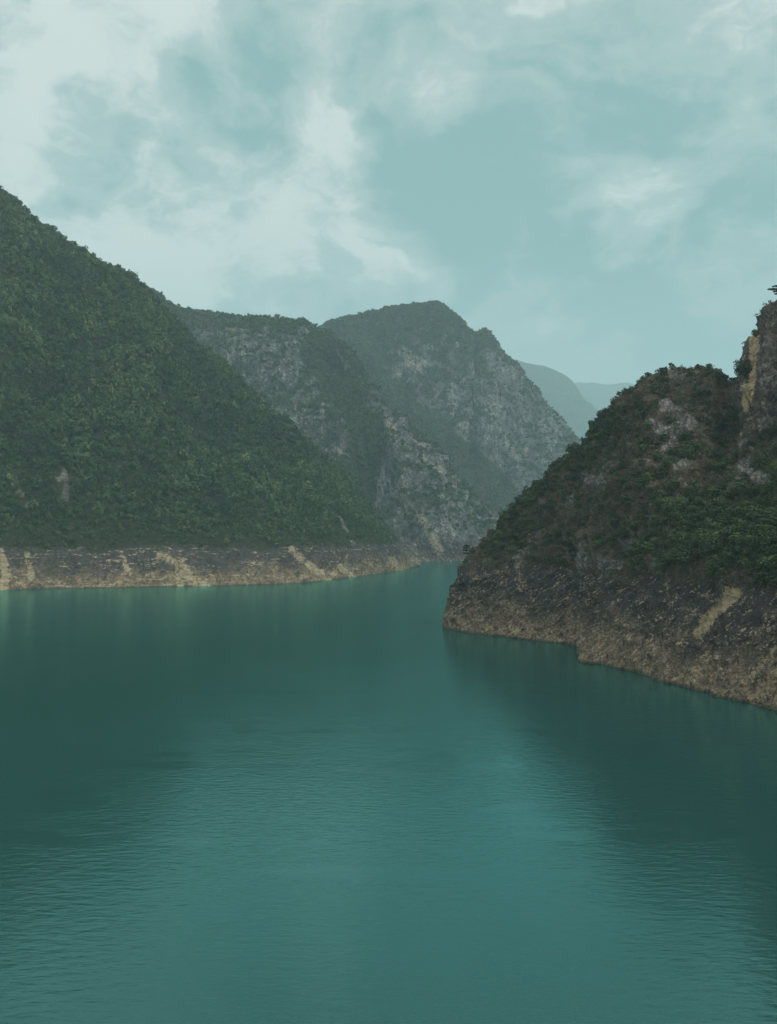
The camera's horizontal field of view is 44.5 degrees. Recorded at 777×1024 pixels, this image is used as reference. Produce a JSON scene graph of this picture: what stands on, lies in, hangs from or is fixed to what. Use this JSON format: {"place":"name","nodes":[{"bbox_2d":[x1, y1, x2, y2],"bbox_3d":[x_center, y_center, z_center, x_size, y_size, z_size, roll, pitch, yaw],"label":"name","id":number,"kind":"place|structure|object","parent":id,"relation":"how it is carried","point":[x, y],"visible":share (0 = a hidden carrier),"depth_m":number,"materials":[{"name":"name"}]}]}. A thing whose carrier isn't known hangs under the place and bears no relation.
{"place":"outdoors","nodes":[
{"label":"outdoors","id":0,"kind":"place"},
{"bbox_2d":[0,200,420,589],"bbox_3d":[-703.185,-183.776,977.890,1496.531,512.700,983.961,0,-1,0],"label":"hill","id":1,"kind":"structure","parent":0,"point":[128,561],"depth_m":807.75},
{"bbox_2d":[0,186,400,549],"bbox_3d":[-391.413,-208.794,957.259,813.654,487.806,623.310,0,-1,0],"label":"forest","id":2,"kind":"object","parent":1,"relation":"on","point":[363,511],"visible":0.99,"depth_m":942.96,"materials":[{"name":"green plant"}]},
{"bbox_2d":[159,296,498,561],"bbox_3d":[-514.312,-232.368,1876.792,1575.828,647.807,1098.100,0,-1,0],"label":"mountain","id":3,"kind":"structure","parent":0,"point":[443,540],"depth_m":1557.39,"materials":[{"name":"grey stone"}]},
{"bbox_2d":[147,285,507,536],"bbox_3d":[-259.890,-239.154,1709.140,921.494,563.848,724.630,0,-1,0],"label":"forest","id":4,"kind":"object","parent":3,"relation":"on","point":[385,437],"visible":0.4,"depth_m":1654.74,"materials":[{"name":"green plant"}]},
{"bbox_2d":[0,561,776,1023],"bbox_3d":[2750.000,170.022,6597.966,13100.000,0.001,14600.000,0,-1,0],"label":"water","id":5,"kind":"structure","parent":0,"point":[380,799],"depth_m":147.19,"materials":[{"name":"teal liquid"}]},
{"bbox_2d":[712,691,720,696],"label":"boulder","id":6,"kind":"object","parent":5,"relation":"in","point":[716,694],"visible":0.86,"depth_m":256.49,"materials":[{"name":"grey stone"}]},
{"bbox_2d":[0,0,776,384],"label":"sky","id":7,"kind":"structure","parent":0,"point":[590,186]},
{"bbox_2d":[327,304,580,509],"bbox_3d":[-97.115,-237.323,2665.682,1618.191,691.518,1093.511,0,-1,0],"label":"mountain","id":8,"kind":"structure","parent":0,"point":[508,376],"depth_m":2391.66,"materials":[{"name":"grey stone"}]},
{"bbox_2d":[317,300,580,509],"bbox_3d":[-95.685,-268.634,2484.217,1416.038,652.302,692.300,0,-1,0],"label":"forest","id":9,"kind":"object","parent":8,"relation":"on","point":[446,311],"visible":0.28,"depth_m":2458.84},
{"bbox_2d":[515,360,597,442],"bbox_3d":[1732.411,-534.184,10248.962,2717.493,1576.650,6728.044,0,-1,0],"label":"mountain","id":10,"kind":"structure","parent":0,"point":[567,401],"depth_m":7729.87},
{"bbox_2d":[574,382,634,410],"bbox_3d":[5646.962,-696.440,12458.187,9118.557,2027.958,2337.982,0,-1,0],"label":"mountain","id":11,"kind":"structure","parent":0,"point":[597,396],"depth_m":12332.84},
{"bbox_2d":[442,366,776,709],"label":"headland","id":12,"kind":"structure","parent":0,"point":[708,639],"depth_m":346.14,"materials":[{"name":"stone"}]},
{"bbox_2d":[462,544,471,556],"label":"tree","id":13,"kind":"object","parent":12,"relation":"on","point":[466,546],"visible":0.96,"depth_m":447.37,"materials":[{"name":"green plant"}]},
{"bbox_2d":[493,529,504,539],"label":"tree","id":14,"kind":"object","parent":12,"relation":"on","point":[497,534],"visible":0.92,"depth_m":433.61,"materials":[{"name":"green plant"}]},
{"bbox_2d":[492,540,507,548],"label":"tree","id":15,"kind":"object","parent":12,"relation":"on","point":[495,542],"visible":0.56,"depth_m":424.50,"materials":[{"name":"green plant"}]},
{"bbox_2d":[519,497,534,510],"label":"tree","id":16,"kind":"object","parent":12,"relation":"on","point":[526,500],"visible":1,"depth_m":429.12,"materials":[{"name":"green plant"}]},
{"bbox_2d":[552,464,562,472],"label":"tree","id":17,"kind":"object","parent":12,"relation":"on","point":[554,469],"visible":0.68,"depth_m":437.52,"materials":[{"name":"green plant"}]},
{"bbox_2d":[567,442,579,451],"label":"tree","id":18,"kind":"object","parent":12,"relation":"on","point":[569,447],"visible":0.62,"depth_m":439.11,"materials":[{"name":"green plant"}]},
{"bbox_2d":[583,445,595,455],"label":"tree","id":19,"kind":"object","parent":12,"relation":"on","point":[587,448],"visible":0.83,"depth_m":416.51,"materials":[{"name":"green plant"}]},
{"bbox_2d":[588,419,599,428],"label":"tree","id":20,"kind":"object","parent":12,"relation":"on","point":[590,422],"visible":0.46,"depth_m":433.39,"materials":[{"name":"green plant"}]},
{"bbox_2d":[591,500,603,510],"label":"tree","id":21,"kind":"object","parent":12,"relation":"on","point":[597,504],"visible":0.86,"depth_m":371.63,"materials":[{"name":"green plant"}]},
{"bbox_2d":[591,538,605,549],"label":"tree","id":22,"kind":"object","parent":12,"relation":"on","point":[597,542],"visible":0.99,"depth_m":361.04,"materials":[{"name":"green plant"}]},
{"bbox_2d":[592,532,605,538],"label":"tree","id":23,"kind":"object","parent":12,"relation":"on","point":[598,535],"visible":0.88,"depth_m":363.74,"materials":[{"name":"green plant"}]},
{"bbox_2d":[596,410,607,417],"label":"tree","id":24,"kind":"object","parent":12,"relation":"on","point":[601,412],"visible":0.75,"depth_m":429.49,"materials":[{"name":"green plant"}]},
{"bbox_2d":[605,514,620,523],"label":"tree","id":25,"kind":"object","parent":12,"relation":"on","point":[615,519],"visible":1,"depth_m":355.49,"materials":[{"name":"green plant"}]},
{"bbox_2d":[611,568,620,574],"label":"shrub","id":26,"kind":"object","parent":12,"relation":"on","point":[616,571],"visible":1,"depth_m":337.63,"materials":[{"name":"green plant"}]},
{"bbox_2d":[457,300,776,593],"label":"undergrowth","id":27,"kind":"object","parent":12,"relation":"on","point":[638,432],"visible":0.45,"depth_m":370.45,"materials":[{"name":"green plant"}]},
{"bbox_2d":[622,531,630,539],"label":"tree","id":28,"kind":"object","parent":12,"relation":"on","point":[627,534],"visible":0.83,"depth_m":346.20,"materials":[{"name":"green plant"}]},
{"bbox_2d":[479,362,776,574],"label":"woodland","id":29,"kind":"object","parent":12,"relation":"on","point":[540,486],"visible":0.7,"depth_m":400.79,"materials":[{"name":"green plant"}]},
{"bbox_2d":[621,494,634,509],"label":"tree","id":30,"kind":"object","parent":12,"relation":"on","point":[627,497],"visible":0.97,"depth_m":352.73,"materials":[{"name":"green plant"}]},
{"bbox_2d":[624,559,638,569],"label":"tree","id":31,"kind":"object","parent":12,"relation":"on","point":[631,565],"visible":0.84,"depth_m":328.14,"materials":[{"name":"green plant"}]},
{"bbox_2d":[627,521,637,532],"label":"tree","id":32,"kind":"object","parent":12,"relation":"on","point":[632,525],"visible":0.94,"depth_m":342.48,"materials":[{"name":"green plant"}]},
{"bbox_2d":[625,546,642,557],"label":"tree","id":33,"kind":"object","parent":12,"relation":"on","point":[635,550],"visible":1,"depth_m":330.29,"materials":[{"name":"green plant"}]},
{"bbox_2d":[631,538,643,550],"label":"tree","id":34,"kind":"object","parent":12,"relation":"on","point":[637,543],"visible":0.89,"depth_m":331.89,"materials":[{"name":"green plant"}]},
{"bbox_2d":[635,478,647,487],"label":"tree","id":35,"kind":"object","parent":12,"relation":"on","point":[639,481],"visible":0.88,"depth_m":353.43,"materials":[{"name":"green plant"}]},
{"bbox_2d":[641,472,656,482],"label":"tree","id":36,"kind":"object","parent":12,"relation":"on","point":[648,476],"visible":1,"depth_m":350.29,"materials":[{"name":"green plant"}]},
{"bbox_2d":[644,421,653,430],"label":"tree","id":37,"kind":"object","parent":12,"relation":"on","point":[649,425],"visible":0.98,"depth_m":378.01,"materials":[{"name":"green plant"}]},
{"bbox_2d":[643,542,655,551],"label":"tree","id":38,"kind":"object","parent":12,"relation":"on","point":[650,545],"visible":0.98,"depth_m":321.36,"materials":[{"name":"green plant"}]},
{"bbox_2d":[645,532,658,538],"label":"tree","id":39,"kind":"object","parent":12,"relation":"on","point":[649,535],"visible":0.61,"depth_m":328.24,"materials":[{"name":"green plant"}]},
{"bbox_2d":[650,453,662,461],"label":"tree","id":40,"kind":"object","parent":12,"relation":"on","point":[655,455],"visible":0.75,"depth_m":360.98,"materials":[{"name":"green plant"}]},
{"bbox_2d":[648,536,668,547],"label":"tree","id":41,"kind":"object","parent":12,"relation":"on","point":[658,542],"visible":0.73,"depth_m":320.35,"materials":[{"name":"green plant"}]},
{"bbox_2d":[652,496,671,506],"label":"tree","id":42,"kind":"object","parent":12,"relation":"on","point":[657,500],"visible":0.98,"depth_m":336.98,"materials":[{"name":"green plant"}]},
{"bbox_2d":[656,554,675,569],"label":"tree","id":43,"kind":"object","parent":12,"relation":"on","point":[665,561],"visible":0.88,"depth_m":304.60,"materials":[{"name":"green plant"}]},
{"bbox_2d":[661,456,675,466],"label":"tree","id":44,"kind":"object","parent":12,"relation":"on","point":[671,460],"visible":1,"depth_m":348.55,"materials":[{"name":"green plant"}]},
{"bbox_2d":[663,485,676,499],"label":"tree","id":45,"kind":"object","parent":12,"relation":"on","point":[671,488],"visible":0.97,"depth_m":339.93,"materials":[{"name":"green plant"}]},
{"bbox_2d":[660,497,679,505],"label":"tree","id":46,"kind":"object","parent":12,"relation":"on","point":[669,501],"visible":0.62,"depth_m":334.69,"materials":[{"name":"green plant"}]},
{"bbox_2d":[663,478,679,490],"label":"tree","id":47,"kind":"object","parent":12,"relation":"on","point":[670,483],"visible":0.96,"depth_m":340.96,"materials":[{"name":"green plant"}]},
{"bbox_2d":[664,447,680,456],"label":"tree","id":48,"kind":"object","parent":12,"relation":"on","point":[672,452],"visible":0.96,"depth_m":358.48,"materials":[{"name":"green plant"}]},
{"bbox_2d":[663,528,684,543],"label":"tree","id":49,"kind":"object","parent":12,"relation":"on","point":[671,535],"visible":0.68,"depth_m":312.12,"materials":[{"name":"green plant"}]},
{"bbox_2d":[672,497,688,505],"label":"tree","id":50,"kind":"object","parent":12,"relation":"on","point":[682,500],"visible":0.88,"depth_m":333.10,"materials":[{"name":"green plant"}]},
{"bbox_2d":[675,533,695,541],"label":"tree","id":51,"kind":"object","parent":12,"relation":"on","point":[680,538],"visible":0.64,"depth_m":305.41,"materials":[{"name":"green plant"}]},
{"bbox_2d":[678,431,693,441],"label":"tree","id":52,"kind":"object","parent":12,"relation":"on","point":[685,436],"visible":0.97,"depth_m":361.47,"materials":[{"name":"green plant"}]},
{"bbox_2d":[678,486,695,495],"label":"tree","id":53,"kind":"object","parent":12,"relation":"on","point":[691,491],"visible":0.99,"depth_m":338.83,"materials":[{"name":"green plant"}]},
{"bbox_2d":[680,444,697,453],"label":"tree","id":54,"kind":"object","parent":12,"relation":"on","point":[685,448],"visible":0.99,"depth_m":352.85,"materials":[{"name":"green plant"}]},
{"bbox_2d":[682,451,695,459],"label":"tree","id":55,"kind":"object","parent":12,"relation":"on","point":[689,455],"visible":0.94,"depth_m":351.00,"materials":[{"name":"green plant"}]},
{"bbox_2d":[688,442,702,451],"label":"tree","id":56,"kind":"object","parent":12,"relation":"on","point":[696,444],"visible":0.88,"depth_m":354.31,"materials":[{"name":"green plant"}]},
{"bbox_2d":[690,496,706,508],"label":"tree","id":57,"kind":"object","parent":12,"relation":"on","point":[700,501],"visible":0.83,"depth_m":325.56,"materials":[{"name":"green plant"}]},
{"bbox_2d":[695,390,710,403],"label":"tree","id":58,"kind":"object","parent":12,"relation":"on","point":[703,392],"visible":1,"depth_m":380.67,"materials":[{"name":"green plant"}]},
{"bbox_2d":[697,527,715,538],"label":"tree","id":59,"kind":"object","parent":12,"relation":"on","point":[704,530],"visible":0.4,"depth_m":301.48,"materials":[{"name":"green plant"}]},
{"bbox_2d":[704,486,718,496],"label":"tree","id":60,"kind":"object","parent":12,"relation":"on","point":[712,490],"visible":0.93,"depth_m":330.21,"materials":[{"name":"green plant"}]},
{"bbox_2d":[702,532,722,545],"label":"tree","id":61,"kind":"object","parent":12,"relation":"on","point":[709,538],"visible":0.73,"depth_m":290.52,"materials":[{"name":"green plant"}]},
{"bbox_2d":[705,555,720,564],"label":"tree","id":62,"kind":"object","parent":12,"relation":"on","point":[711,560],"visible":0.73,"depth_m":285.73,"materials":[{"name":"green plant"}]},
{"bbox_2d":[707,483,721,494],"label":"tree","id":63,"kind":"object","parent":12,"relation":"on","point":[718,484],"visible":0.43,"depth_m":333.53,"materials":[{"name":"green plant"}]},
{"bbox_2d":[704,517,725,529],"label":"tree","id":64,"kind":"object","parent":12,"relation":"on","point":[715,524],"visible":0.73,"depth_m":301.74,"materials":[{"name":"green plant"}]},
{"bbox_2d":[705,496,725,511],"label":"tree","id":65,"kind":"object","parent":12,"relation":"on","point":[717,501],"visible":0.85,"depth_m":313.46,"materials":[{"name":"green plant"}]},
{"bbox_2d":[705,566,727,584],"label":"tree","id":66,"kind":"object","parent":12,"relation":"on","point":[715,574],"visible":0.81,"depth_m":283.23,"materials":[{"name":"green plant"}]},
{"bbox_2d":[707,460,725,475],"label":"tree","id":67,"kind":"object","parent":12,"relation":"on","point":[716,464],"visible":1,"depth_m":345.05,"materials":[{"name":"green plant"}]},
{"bbox_2d":[711,558,729,574],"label":"tree","id":68,"kind":"object","parent":12,"relation":"on","point":[718,563],"visible":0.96,"depth_m":282.50,"materials":[{"name":"green plant"}]},
{"bbox_2d":[719,481,728,489],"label":"tree","id":69,"kind":"object","parent":12,"relation":"on","point":[722,486],"visible":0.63,"depth_m":326.70,"materials":[{"name":"green plant"}]},
{"bbox_2d":[719,489,735,499],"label":"tree","id":70,"kind":"object","parent":12,"relation":"on","point":[725,493],"visible":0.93,"depth_m":316.05,"materials":[{"name":"green plant"}]},
{"bbox_2d":[720,457,734,467],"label":"tree","id":71,"kind":"object","parent":12,"relation":"on","point":[726,460],"visible":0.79,"depth_m":347.12,"materials":[{"name":"green plant"}]},
{"bbox_2d":[719,525,735,534],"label":"tree","id":72,"kind":"object","parent":12,"relation":"on","point":[723,528],"visible":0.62,"depth_m":289.69,"materials":[{"name":"green plant"}]},
{"bbox_2d":[729,409,738,419],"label":"tree","id":73,"kind":"object","parent":12,"relation":"on","point":[736,413],"visible":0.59,"depth_m":367.98,"materials":[{"name":"green plant"}]},
{"bbox_2d":[730,486,745,497],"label":"tree","id":74,"kind":"object","parent":12,"relation":"on","point":[735,489],"visible":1,"depth_m":314.22,"materials":[{"name":"green plant"}]},
{"bbox_2d":[728,531,749,546],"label":"tree","id":75,"kind":"object","parent":12,"relation":"on","point":[736,535],"visible":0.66,"depth_m":282.03,"materials":[{"name":"green plant"}]},
{"bbox_2d":[731,517,746,524],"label":"tree","id":76,"kind":"object","parent":12,"relation":"on","point":[740,520],"visible":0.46,"depth_m":291.00,"materials":[{"name":"green plant"}]},
{"bbox_2d":[733,480,747,488],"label":"tree","id":77,"kind":"object","parent":12,"relation":"on","point":[742,485],"visible":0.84,"depth_m":316.21,"materials":[{"name":"green plant"}]},
{"bbox_2d":[735,556,752,570],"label":"tree","id":78,"kind":"object","parent":12,"relation":"on","point":[739,558],"visible":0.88,"depth_m":277.33,"materials":[{"name":"green plant"}]},
{"bbox_2d":[740,485,757,499],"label":"tree","id":79,"kind":"object","parent":12,"relation":"on","point":[749,490],"visible":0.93,"depth_m":312.25,"materials":[{"name":"green plant"}]},
{"bbox_2d":[745,532,760,547],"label":"tree","id":80,"kind":"object","parent":12,"relation":"on","point":[754,544],"visible":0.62,"depth_m":276.44,"materials":[{"name":"green plant"}]},
{"bbox_2d":[742,505,767,517],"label":"tree","id":81,"kind":"object","parent":12,"relation":"on","point":[756,508],"visible":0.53,"depth_m":291.37,"materials":[{"name":"green plant"}]},
{"bbox_2d":[748,457,761,467],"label":"tree","id":82,"kind":"object","parent":12,"relation":"on","point":[752,463],"visible":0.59,"depth_m":326.08,"materials":[{"name":"green plant"}]},
{"bbox_2d":[753,569,769,588],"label":"tree","id":83,"kind":"object","parent":12,"relation":"on","point":[760,576],"visible":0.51,"depth_m":266.17,"materials":[{"name":"green plant"}]},
{"bbox_2d":[757,484,767,495],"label":"tree","id":84,"kind":"object","parent":12,"relation":"on","point":[760,487],"visible":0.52,"depth_m":310.81,"materials":[{"name":"green plant"}]},
{"bbox_2d":[755,565,772,574],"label":"tree","id":85,"kind":"object","parent":12,"relation":"on","point":[766,567],"visible":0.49,"depth_m":267.45,"materials":[{"name":"green plant"}]},
{"bbox_2d":[755,549,773,560],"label":"tree","id":86,"kind":"object","parent":12,"relation":"on","point":[761,553],"visible":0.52,"depth_m":268.82,"materials":[{"name":"green plant"}]},
{"bbox_2d":[755,554,776,566],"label":"tree","id":87,"kind":"object","parent":12,"relation":"on","point":[766,561],"visible":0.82,"depth_m":264.68,"materials":[{"name":"green plant"}]},
{"bbox_2d":[764,507,776,520],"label":"tree","id":88,"kind":"object","parent":12,"relation":"on","point":[769,512],"visible":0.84,"depth_m":278.88,"materials":[{"name":"green plant"}]},
{"bbox_2d":[764,544,776,555],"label":"tree","id":89,"kind":"object","parent":12,"relation":"on","point":[768,552],"visible":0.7,"depth_m":266.54,"materials":[{"name":"green plant"}]},
{"bbox_2d":[765,479,776,491],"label":"tree","id":90,"kind":"object","parent":12,"relation":"on","point":[772,482],"visible":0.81,"depth_m":297.26,"materials":[{"name":"green plant"}]},
{"bbox_2d":[765,425,776,438],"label":"tree","id":91,"kind":"object","parent":12,"relation":"on","point":[773,431],"visible":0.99,"depth_m":334.34,"materials":[{"name":"green plant"}]},
{"bbox_2d":[766,460,776,471],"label":"tree","id":92,"kind":"object","parent":12,"relation":"on","point":[771,465],"visible":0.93,"depth_m":306.68,"materials":[{"name":"green plant"}]},
{"bbox_2d":[769,472,776,480],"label":"tree","id":93,"kind":"object","parent":12,"relation":"on","point":[773,475],"visible":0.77,"depth_m":303.40,"materials":[{"name":"green plant"}]},
{"bbox_2d":[732,300,776,453],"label":"cliff","id":94,"kind":"structure","parent":0,"point":[756,392],"depth_m":354.58,"materials":[{"name":"grey stone"}]},
{"bbox_2d":[733,359,752,384],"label":"tree","id":95,"kind":"object","parent":94,"relation":"on","point":[744,366],"visible":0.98,"depth_m":364.97,"materials":[{"name":"green plant"}]},
{"bbox_2d":[751,329,759,337],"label":"tree","id":96,"kind":"object","parent":94,"relation":"on","point":[755,332],"visible":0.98,"depth_m":371.64,"materials":[{"name":"green plant"}]},
{"bbox_2d":[767,285,776,294],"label":"pine tree","id":97,"kind":"object","parent":94,"relation":"on","point":[770,289],"visible":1,"depth_m":368.36,"materials":[{"name":"green plant"}]}
]}

